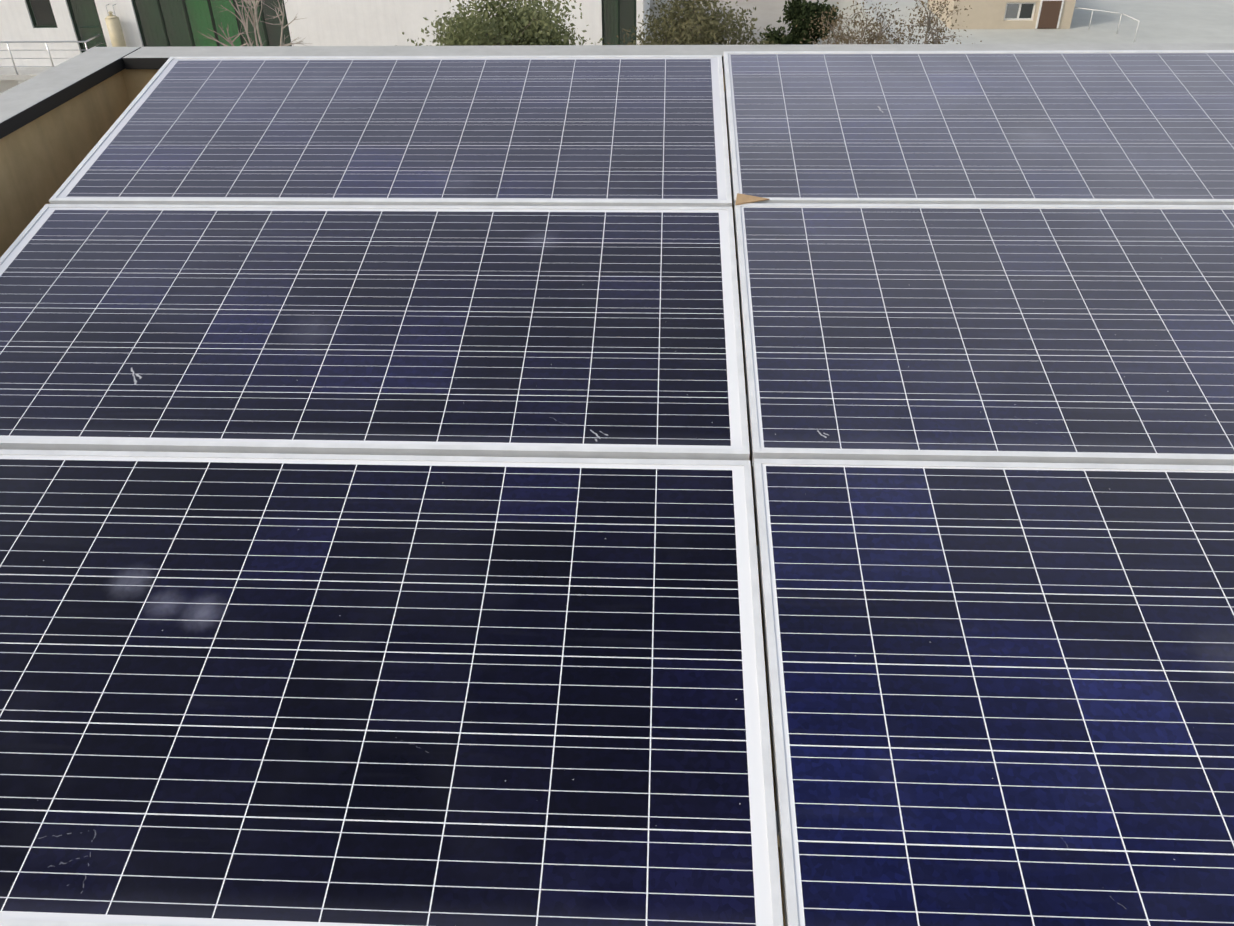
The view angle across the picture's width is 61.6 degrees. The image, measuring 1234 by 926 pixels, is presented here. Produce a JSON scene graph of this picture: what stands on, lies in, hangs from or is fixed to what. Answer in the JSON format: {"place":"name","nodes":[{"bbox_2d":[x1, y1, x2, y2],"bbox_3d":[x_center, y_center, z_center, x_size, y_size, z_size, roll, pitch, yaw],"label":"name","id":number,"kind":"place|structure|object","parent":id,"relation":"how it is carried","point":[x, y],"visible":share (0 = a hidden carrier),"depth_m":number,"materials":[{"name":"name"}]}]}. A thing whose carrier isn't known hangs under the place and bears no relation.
{"place":"outdoors","nodes":[
{"label":"outdoors","id":0,"kind":"place"},
{"bbox_2d":[105,4,126,46],"bbox_3d":[-16.119,-13.724,33.373,0.420,1.938,0.560,1,34,3],"label":"gas cylinder","id":1,"kind":"object","parent":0,"point":[115,31],"visible":0.77,"depth_m":33.09,"materials":[{"name":"metal"}]},
{"bbox_2d":[690,0,816,44],"bbox_3d":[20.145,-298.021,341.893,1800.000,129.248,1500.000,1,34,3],"label":"terrain ground","id":2,"kind":"structure","parent":0,"point":[765,13],"depth_m":50.65,"materials":[{"name":"green plant"}]},
{"bbox_2d":[198,0,311,45],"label":"bare tree","id":3,"kind":"object","parent":2,"relation":"on","point":[255,19],"visible":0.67,"depth_m":29.87,"materials":[{"name":"brown plant"}]},
{"bbox_2d":[0,0,649,93],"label":"neighbour house walls","id":4,"kind":"structure","parent":2,"relation":"on","point":[355,22],"depth_m":33.16,"materials":[{"name":"white paint"}]},
{"bbox_2d":[0,67,52,84],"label":"neighbour balcony slab","id":5,"kind":"structure","parent":4,"relation":"attached to","point":[22,76],"depth_m":33.68,"materials":[{"name":"white concrete"}]},
{"bbox_2d":[0,34,101,74],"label":"balcony railing","id":6,"kind":"object","parent":4,"relation":"on","point":[45,42],"visible":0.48,"depth_m":33.02,"materials":[{"name":"silver metal"}]},
{"bbox_2d":[26,0,635,52],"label":"neighbour windows","id":7,"kind":"structure","parent":4,"relation":"in","point":[171,23],"depth_m":33.32,"materials":[{"name":"green glass"}]},
{"bbox_2d":[396,0,604,45],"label":"bush","id":8,"kind":"object","parent":2,"relation":"on","point":[527,23],"visible":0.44,"depth_m":22.37,"materials":[{"name":"green plant"}]},
{"bbox_2d":[650,0,685,40],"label":"white house","id":9,"kind":"structure","parent":2,"relation":"on","point":[652,6],"depth_m":44.50,"materials":[{"name":"paint"}]},
{"bbox_2d":[597,0,784,44],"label":"bush","id":10,"kind":"object","parent":2,"relation":"on","point":[689,27],"visible":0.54,"depth_m":23.75,"materials":[{"name":"green plant"}]},
{"bbox_2d":[647,41,777,44],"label":"boundary wall","id":11,"kind":"structure","parent":2,"relation":"on","point":[736,43],"depth_m":38.54,"materials":[{"name":"beige paint"}]},
{"bbox_2d":[759,0,838,44],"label":"dark narrow tree","id":12,"kind":"object","parent":2,"relation":"on","point":[797,12],"visible":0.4,"depth_m":28.50,"materials":[{"name":"green plant"}]},
{"bbox_2d":[796,0,913,44],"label":"bare shrub","id":13,"kind":"object","parent":2,"relation":"on","point":[841,37],"visible":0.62,"depth_m":26.96,"materials":[{"name":"green plant"}]},
{"bbox_2d":[865,0,981,43],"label":"bare shrub","id":14,"kind":"object","parent":2,"relation":"on","point":[929,22],"visible":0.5,"depth_m":27.31,"materials":[{"name":"brown plant"}]},
{"bbox_2d":[815,0,1233,44],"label":"neighbour flat roof house","id":15,"kind":"structure","parent":2,"relation":"on","point":[1186,21],"depth_m":30.78,"materials":[{"name":"concrete"}]},
{"bbox_2d":[927,0,1075,28],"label":"building","id":16,"kind":"structure","parent":15,"relation":"on","point":[1020,14],"depth_m":30.22,"materials":[{"name":"paint"}]},
{"bbox_2d":[1074,7,1139,41],"bbox_3d":[13.991,-12.637,29.672,0.525,0.566,2.513,-19,38,-24],"label":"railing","id":17,"kind":"object","parent":15,"relation":"on","point":[1111,12],"visible":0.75,"depth_m":29.59,"materials":[{"name":"white metal"}]},
{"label":"house walls","id":18,"kind":"object","parent":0,"visible":0},
{"bbox_2d":[738,280,784,925],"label":"panel gap","id":19,"kind":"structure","parent":18,"relation":"on","point":[750,458],"depth_m":2.36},
{"bbox_2d":[0,71,129,257],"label":"parapet wall","id":20,"kind":"structure","parent":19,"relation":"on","point":[42,157],"depth_m":3.39,"materials":[{"name":"brown paint"}]},
{"bbox_2d":[0,47,140,138],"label":"coping","id":21,"kind":"object","parent":20,"relation":"on","point":[31,99],"visible":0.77,"depth_m":3.49,"materials":[{"name":"concrete"}]},
{"bbox_2d":[122,69,736,258],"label":"roof","id":22,"kind":"structure","parent":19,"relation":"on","point":[136,81],"depth_m":3.85,"materials":[{"name":"brown paint"}]},
{"bbox_2d":[123,43,1233,68],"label":"coping","id":23,"kind":"object","parent":22,"relation":"on","point":[149,58],"visible":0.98,"depth_m":3.78,"materials":[{"name":"concrete"}]},
{"bbox_2d":[724,92,779,846],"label":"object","id":24,"kind":"object","parent":19,"relation":"on","point":[756,546],"depth_m":2.02,"materials":[{"name":"metal"}]},
{"bbox_2d":[0,204,749,459],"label":"solar panel","id":25,"kind":"object","parent":24,"relation":"on","point":[551,331],"visible":0.92,"depth_m":2.50,"materials":[{"name":"glass"}]},
{"bbox_2d":[49,55,731,206],"bbox_3d":[-0.634,-1.071,3.297,1.956,0.041,0.992,1,44,3],"label":"solar panel","id":26,"kind":"object","parent":24,"relation":"on","point":[613,130],"visible":0.83,"depth_m":3.22,"materials":[{"name":"glass"}]},
{"bbox_2d":[0,449,782,925],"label":"solar panel","id":27,"kind":"object","parent":24,"relation":"on","point":[256,689],"visible":1,"depth_m":1.76,"materials":[{"name":"glass"}]},
{"bbox_2d":[723,50,1233,208],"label":"solar panel","id":28,"kind":"object","parent":24,"relation":"on","point":[1114,127],"visible":0.83,"depth_m":3.17,"materials":[{"name":"glass"}]},
{"bbox_2d":[734,203,1233,465],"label":"solar panel","id":29,"kind":"object","parent":24,"relation":"on","point":[1059,333],"visible":0.96,"depth_m":2.44,"materials":[{"name":"glass"}]},
{"bbox_2d":[735,193,768,204],"bbox_3d":[0.376,-0.734,2.880,0.096,0.014,0.060,1,34,3],"label":"wood wedge","id":30,"kind":"object","parent":29,"relation":"on","point":[742,199],"visible":1,"depth_m":2.88,"materials":[{"name":"beige wood"}]},
{"bbox_2d":[753,458,1233,925],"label":"solar panel","id":31,"kind":"object","parent":24,"relation":"on","point":[1001,693],"visible":0.94,"depth_m":1.73,"materials":[{"name":"glass"}]}
]}

